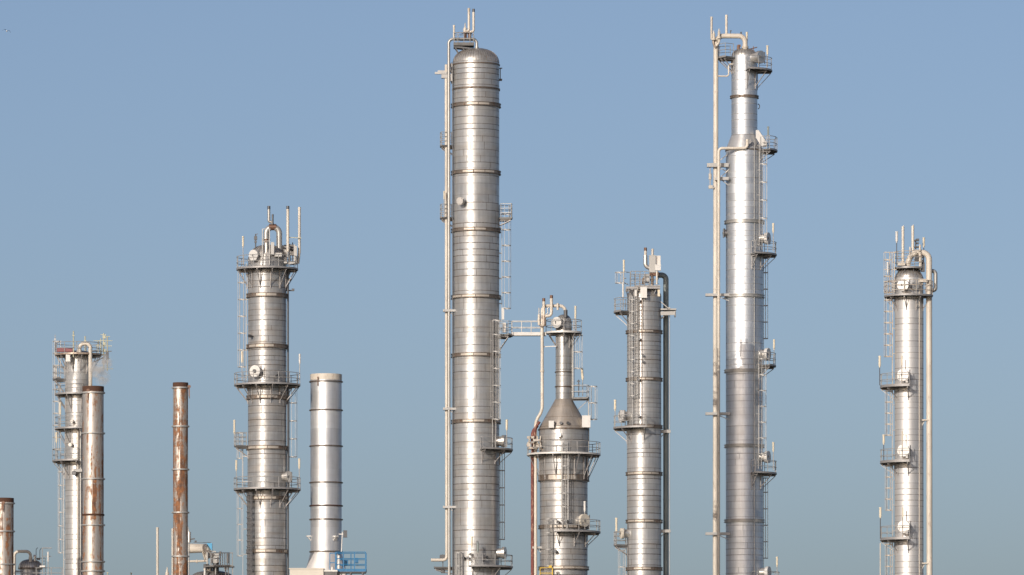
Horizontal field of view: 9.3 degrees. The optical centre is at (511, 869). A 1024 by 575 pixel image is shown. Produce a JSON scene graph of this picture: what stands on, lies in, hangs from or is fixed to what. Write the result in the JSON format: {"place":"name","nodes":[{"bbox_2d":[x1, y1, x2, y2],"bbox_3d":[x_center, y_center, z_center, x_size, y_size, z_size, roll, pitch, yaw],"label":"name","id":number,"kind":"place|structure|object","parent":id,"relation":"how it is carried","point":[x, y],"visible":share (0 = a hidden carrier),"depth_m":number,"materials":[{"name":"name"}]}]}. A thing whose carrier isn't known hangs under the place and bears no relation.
{"place":"outdoors","nodes":[
{"label":"outdoors","id":0,"kind":"place"},
{"bbox_2d":[0,0,1023,574],"label":"sky","id":1,"kind":"structure","parent":0,"point":[141,141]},
{"bbox_3d":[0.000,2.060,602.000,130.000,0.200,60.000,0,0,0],"label":"paving","id":2,"kind":"structure","parent":0,"visible":0},
{"bbox_2d":[0,498,14,574],"bbox_3d":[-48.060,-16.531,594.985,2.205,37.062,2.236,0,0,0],"label":"chimney stack","id":3,"kind":"object","parent":2,"relation":"on","point":[7,531],"visible":1,"depth_m":594.11,"materials":[{"name":"metal"}]},
{"bbox_2d":[14,548,45,574],"bbox_3d":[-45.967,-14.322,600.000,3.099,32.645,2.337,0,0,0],"label":"pressure vessel","id":4,"kind":"object","parent":2,"relation":"on","point":[28,566],"visible":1,"depth_m":599.11,"materials":[{"name":"metal"}]},
{"bbox_2d":[15,547,62,574],"bbox_3d":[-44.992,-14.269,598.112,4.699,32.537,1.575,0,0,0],"label":"walkway","id":5,"kind":"structure","parent":2,"relation":"on","point":[42,566],"depth_m":597.67,"materials":[{"name":"metal"}]},
{"bbox_2d":[52,331,111,574],"bbox_3d":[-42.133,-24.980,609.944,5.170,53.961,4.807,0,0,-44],"label":"distillation column","id":6,"kind":"structure","parent":2,"relation":"on","point":[78,369],"depth_m":608.82,"materials":[{"name":"metal"}]},
{"bbox_2d":[81,386,104,574],"bbox_3d":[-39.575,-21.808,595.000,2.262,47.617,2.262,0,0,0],"label":"chimney stack","id":7,"kind":"object","parent":2,"relation":"on","point":[93,479],"visible":1,"depth_m":594.13,"materials":[{"name":"metal"}]},
{"bbox_2d":[156,527,158,574],"bbox_3d":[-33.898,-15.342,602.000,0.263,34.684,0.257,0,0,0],"label":"vent pipe","id":8,"kind":"object","parent":2,"relation":"on","point":[157,550],"visible":1,"depth_m":601.91,"materials":[{"name":"beige metal"}]},
{"bbox_2d":[171,528,172,574],"bbox_3d":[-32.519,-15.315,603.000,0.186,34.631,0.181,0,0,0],"label":"vent pipe","id":9,"kind":"object","parent":2,"relation":"on","point":[172,550],"visible":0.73,"depth_m":602.92,"materials":[{"name":"beige metal"}]},
{"bbox_2d":[172,382,190,574],"bbox_3d":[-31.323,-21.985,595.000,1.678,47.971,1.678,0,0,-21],"label":"chimney stack","id":10,"kind":"object","parent":2,"relation":"on","point":[180,512],"visible":1,"depth_m":594.39,"materials":[{"name":"metal"}]},
{"bbox_2d":[193,568,230,574],"bbox_3d":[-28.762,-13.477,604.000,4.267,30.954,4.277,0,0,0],"label":"pressure vessel","id":11,"kind":"object","parent":2,"relation":"on","point":[209,571],"visible":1,"depth_m":602.67,"materials":[{"name":"metal"}]},
{"bbox_2d":[190,543,218,570],"bbox_3d":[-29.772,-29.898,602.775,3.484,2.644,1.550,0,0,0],"label":"duct","id":12,"kind":"object","parent":11,"relation":"on","point":[204,550],"visible":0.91,"depth_m":602.61,"materials":[{"name":"metal"}]},
{"bbox_2d":[205,551,233,574],"bbox_3d":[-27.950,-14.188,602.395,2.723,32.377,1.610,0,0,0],"label":"walkway","id":13,"kind":"structure","parent":2,"relation":"on","point":[225,567],"depth_m":601.78,"materials":[{"name":"metal"}]},
{"bbox_2d":[233,206,300,574],"bbox_3d":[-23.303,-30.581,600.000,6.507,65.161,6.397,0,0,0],"label":"distillation column","id":14,"kind":"structure","parent":2,"relation":"on","point":[267,270],"depth_m":598.44,"materials":[{"name":"metal"}]},
{"bbox_2d":[289,568,337,574],"bbox_3d":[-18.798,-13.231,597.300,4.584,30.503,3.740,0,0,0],"label":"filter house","id":15,"kind":"structure","parent":2,"relation":"on","point":[308,571],"depth_m":595.50,"materials":[{"name":"beige metal"}]},
{"bbox_2d":[306,373,346,574],"bbox_3d":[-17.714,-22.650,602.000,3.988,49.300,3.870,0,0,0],"label":"chimney stack","id":16,"kind":"object","parent":2,"relation":"on","point":[327,535],"visible":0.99,"depth_m":600.68,"materials":[{"name":"metal"}]},
{"bbox_2d":[329,552,366,574],"bbox_3d":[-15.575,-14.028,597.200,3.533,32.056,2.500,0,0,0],"label":"access platform","id":17,"kind":"structure","parent":2,"relation":"on","point":[350,571],"depth_m":596.00,"materials":[{"name":"metal"}]},
{"bbox_2d":[431,8,512,574],"bbox_3d":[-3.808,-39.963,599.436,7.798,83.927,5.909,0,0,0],"label":"distillation column","id":18,"kind":"structure","parent":2,"relation":"on","point":[476,218],"depth_m":598.19,"materials":[{"name":"metal"}]},
{"bbox_2d":[527,295,600,574],"bbox_3d":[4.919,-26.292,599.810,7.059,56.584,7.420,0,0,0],"label":"distillation column","id":19,"kind":"structure","parent":2,"relation":"on","point":[563,455],"depth_m":598.39,"materials":[{"name":"metal"}]},
{"bbox_2d":[512,321,545,335],"bbox_3d":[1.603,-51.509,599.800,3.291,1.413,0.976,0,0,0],"label":"footbridge","id":20,"kind":"object","parent":19,"relation":"attached to","point":[521,333],"visible":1,"depth_m":599.32,"materials":[{"name":"beige metal"}]},
{"bbox_2d":[613,247,675,574],"bbox_3d":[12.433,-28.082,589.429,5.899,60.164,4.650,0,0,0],"label":"distillation column","id":21,"kind":"structure","parent":2,"relation":"on","point":[643,531],"depth_m":588.70,"materials":[{"name":"metal"}]},
{"bbox_2d":[705,15,779,574],"bbox_3d":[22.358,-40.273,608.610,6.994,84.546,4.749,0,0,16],"label":"distillation column","id":22,"kind":"structure","parent":2,"relation":"on","point":[747,354],"depth_m":607.58,"materials":[{"name":"metal"}]},
{"bbox_2d":[878,224,936,574],"bbox_3d":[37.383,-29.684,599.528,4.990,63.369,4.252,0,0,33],"label":"distillation column","id":23,"kind":"structure","parent":2,"relation":"on","point":[908,295],"depth_m":598.95,"materials":[{"name":"silver metal"}]}
]}

